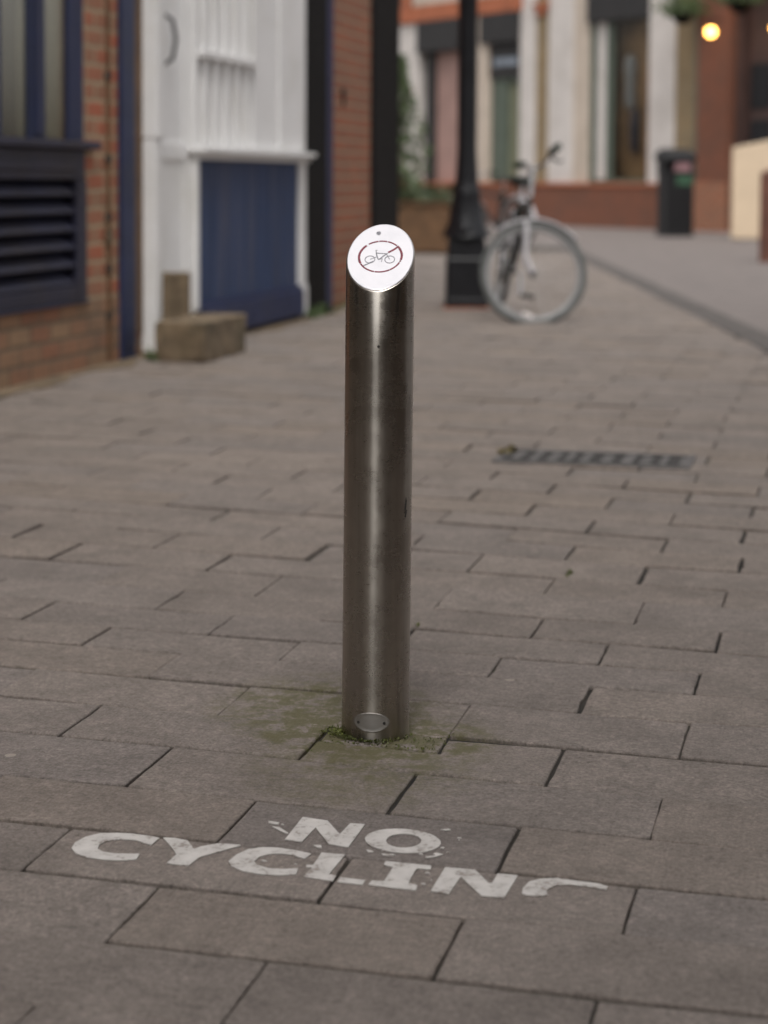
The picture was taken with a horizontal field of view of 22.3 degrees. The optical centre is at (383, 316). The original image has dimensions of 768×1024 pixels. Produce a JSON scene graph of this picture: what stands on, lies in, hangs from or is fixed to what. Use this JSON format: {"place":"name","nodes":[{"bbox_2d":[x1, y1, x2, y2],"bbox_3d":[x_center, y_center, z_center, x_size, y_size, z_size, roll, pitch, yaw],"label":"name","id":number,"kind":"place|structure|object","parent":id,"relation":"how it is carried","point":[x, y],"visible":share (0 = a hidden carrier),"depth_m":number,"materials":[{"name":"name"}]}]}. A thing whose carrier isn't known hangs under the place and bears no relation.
{"place":"outdoors","nodes":[
{"label":"outdoors","id":0,"kind":"place"},
{"bbox_2d":[0,246,767,1023],"bbox_3d":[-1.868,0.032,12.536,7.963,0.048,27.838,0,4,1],"label":"pavement","id":1,"kind":"structure","parent":0,"point":[146,622],"depth_m":3.49,"materials":[{"name":"grey stone"}]},
{"bbox_2d":[0,0,142,388],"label":"brick building","id":2,"kind":"structure","parent":1,"relation":"on","point":[71,210],"depth_m":9.01,"materials":[{"name":"orange brick"}]},
{"bbox_2d":[0,0,100,149],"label":"window","id":3,"kind":"structure","parent":2,"relation":"in","point":[41,41],"depth_m":8.64,"materials":[{"name":"glass"}]},
{"bbox_2d":[0,305,345,398],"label":"earth strip","id":4,"kind":"object","parent":1,"relation":"on","point":[47,382],"visible":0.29,"depth_m":9.24,"materials":[{"name":"soil"}]},
{"bbox_2d":[162,272,190,319],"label":"stone block","id":5,"kind":"structure","parent":4,"relation":"on","point":[176,294],"depth_m":10.01,"materials":[{"name":"stone"}]},
{"bbox_2d":[144,301,345,361],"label":"weeds","id":6,"kind":"object","parent":4,"relation":"on","point":[320,311],"visible":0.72,"depth_m":12.79,"materials":[{"name":"green plant"}]},
{"bbox_2d":[155,313,245,362],"bbox_3d":[-0.923,0.106,9.879,0.270,0.212,0.685,1,4,13],"label":"stone step","id":7,"kind":"object","parent":1,"relation":"on","point":[202,337],"visible":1,"depth_m":9.58,"materials":[{"name":"stone"}]},
{"bbox_2d":[142,0,315,352],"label":"timber building","id":8,"kind":"structure","parent":1,"relation":"on","point":[225,159],"depth_m":11.00,"materials":[{"name":"white paint"}]},
{"bbox_2d":[162,0,189,271],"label":"door","id":9,"kind":"structure","parent":8,"relation":"in","point":[175,144],"depth_m":10.33,"materials":[{"name":"white paint"}]},
{"bbox_2d":[198,0,257,147],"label":"slatted window","id":10,"kind":"structure","parent":8,"relation":"in","point":[204,54],"depth_m":10.96,"materials":[{"name":"white paint"}]},
{"bbox_2d":[72,817,607,897],"bbox_3d":[-0.054,0.717,2.618,0.721,0.001,0.241,1,4,13],"label":"painted lettering","id":11,"kind":"object","parent":1,"relation":"on","point":[400,875],"visible":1,"depth_m":2.59,"materials":[{"name":"white paint"}]},
{"bbox_2d":[302,0,399,310],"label":"brick shop","id":12,"kind":"structure","parent":1,"relation":"on","point":[352,78],"depth_m":13.90,"materials":[{"name":"red brick"}]},
{"bbox_2d":[341,224,414,742],"bbox_3d":[-0.010,0.281,3.159,0.115,0.858,0.113,1,4,13],"label":"bollard","id":13,"kind":"object","parent":1,"relation":"on","point":[379,355],"visible":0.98,"depth_m":3.12,"materials":[{"name":"metal"}]},
{"bbox_2d":[399,201,450,251],"bbox_3d":[0.324,-1.129,24.335,1.190,0.620,0.990,1,4,13],"label":"wooden planter","id":14,"kind":"object","parent":1,"relation":"on","point":[423,227],"visible":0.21,"depth_m":23.82,"materials":[{"name":"brown wood"}]},
{"bbox_2d":[399,52,433,197],"bbox_3d":[0.179,-2.312,24.429,0.800,2.008,1.020,4,5,41],"label":"leafy shrub","id":15,"kind":"object","parent":14,"relation":"in","point":[407,98],"visible":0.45,"depth_m":24.35,"materials":[{"name":"green plant"}]},
{"bbox_2d":[399,173,454,210],"bbox_3d":[0.368,-1.534,24.229,1.266,0.507,0.942,1,4,13],"label":"hedge","id":16,"kind":"object","parent":14,"relation":"in","point":[430,194],"visible":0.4,"depth_m":23.96,"materials":[{"name":"green plant"}]},
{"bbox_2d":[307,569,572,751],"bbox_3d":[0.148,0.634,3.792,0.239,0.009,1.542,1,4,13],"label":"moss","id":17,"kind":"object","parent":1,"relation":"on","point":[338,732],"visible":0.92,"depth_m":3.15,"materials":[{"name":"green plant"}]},
{"bbox_2d":[442,0,490,308],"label":"lamp post","id":18,"kind":"object","parent":1,"relation":"on","point":[466,232],"visible":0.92,"depth_m":13.67,"materials":[{"name":"black metal"}]},
{"bbox_2d":[497,442,517,454],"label":"fallen leaves","id":19,"kind":"object","parent":1,"relation":"on","point":[511,447],"visible":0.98,"depth_m":6.46,"materials":[{"name":"brown plant"}]},
{"bbox_2d":[478,171,536,248],"bbox_3d":[1.462,-1.467,25.772,0.688,1.182,1.441,-8,8,-36],"label":"bicycle","id":20,"kind":"object","parent":1,"relation":"on","point":[502,209],"visible":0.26,"depth_m":25.76,"materials":[{"name":"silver metal"}]},
{"bbox_2d":[479,143,586,323],"bbox_3d":[0.977,-0.566,13.043,0.688,1.182,1.441,9,4,-2],"label":"bicycle","id":21,"kind":"object","parent":1,"relation":"on","point":[517,227],"visible":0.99,"depth_m":12.49,"materials":[{"name":"white metal"}]},
{"bbox_2d":[491,448,696,469],"bbox_3d":[0.683,0.470,6.315,0.630,0.028,0.290,1,4,13],"label":"drain grating","id":22,"kind":"object","parent":1,"relation":"on","point":[640,461],"visible":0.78,"depth_m":6.29,"materials":[{"name":"metal"}]},
{"bbox_2d":[554,246,767,352],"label":"kerb","id":23,"kind":"structure","parent":1,"relation":"on","point":[758,338],"depth_m":14.00,"materials":[{"name":"stone"}]},
{"bbox_2d":[485,223,767,332],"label":"road","id":24,"kind":"structure","parent":0,"point":[725,273],"depth_m":22.00,"materials":[{"name":"grey asphalt"}]},
{"bbox_2d":[399,0,698,228],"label":"shop row","id":25,"kind":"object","parent":24,"relation":"on","point":[603,93],"visible":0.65,"depth_m":39.03,"materials":[{"name":"concrete"}]},
{"bbox_2d":[426,51,457,181],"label":"shop window","id":26,"kind":"structure","parent":25,"relation":"in","point":[441,67],"depth_m":43.03,"materials":[{"name":"glass"}]},
{"bbox_2d":[490,42,519,181],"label":"shop window","id":27,"kind":"structure","parent":25,"relation":"in","point":[504,58],"depth_m":40.94,"materials":[{"name":"glass"}]},
{"bbox_2d":[589,20,656,183],"bbox_3d":[4.758,-4.073,37.813,0.460,3.700,1.860,-2,5,-33],"label":"shop window","id":28,"kind":"structure","parent":25,"relation":"in","point":[633,43],"depth_m":38.05,"materials":[{"name":"glass"}]},
{"bbox_2d":[654,148,696,235],"bbox_3d":[4.809,-2.050,32.200,0.560,1.448,0.560,0,4,-11],"label":"litter bin","id":29,"kind":"object","parent":24,"relation":"on","point":[675,182],"visible":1,"depth_m":31.98,"materials":[{"name":"black plastic"}]},
{"bbox_2d":[693,0,767,231],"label":"brick pub","id":30,"kind":"structure","parent":24,"relation":"on","point":[732,95],"depth_m":34.96,"materials":[{"name":"brick"}]},
{"bbox_2d":[652,0,710,24],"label":"hanging basket","id":31,"kind":"object","parent":30,"relation":"attached to","point":[684,12],"visible":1,"depth_m":35.05,"materials":[{"name":"black paint"}]},
{"bbox_2d":[706,18,722,36],"bbox_3d":[5.843,-5.090,34.346,0.361,0.341,0.172,-1,4,-18],"label":"wall lamp","id":32,"kind":"object","parent":30,"relation":"attached to","point":[710,31],"visible":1,"depth_m":34.28,"materials":[{"name":"yellow glass"}]},
{"bbox_2d":[697,0,767,13],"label":"hanging basket","id":33,"kind":"object","parent":30,"relation":"attached to","point":[739,6],"visible":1,"depth_m":33.16,"materials":[{"name":"black paint"}]},
{"bbox_2d":[735,0,767,146],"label":"doorway","id":34,"kind":"structure","parent":30,"relation":"in","point":[751,113],"depth_m":34.71,"materials":[{"name":"brown paint"}]},
{"bbox_2d":[731,140,767,239],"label":"cream board","id":35,"kind":"object","parent":24,"relation":"on","point":[749,163],"visible":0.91,"depth_m":30.29,"materials":[{"name":"beige wood"}]},
{"bbox_2d":[759,169,767,262],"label":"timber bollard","id":36,"kind":"object","parent":24,"relation":"on","point":[763,238],"visible":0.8,"depth_m":21.89,"materials":[{"name":"brown wood"}]}
]}

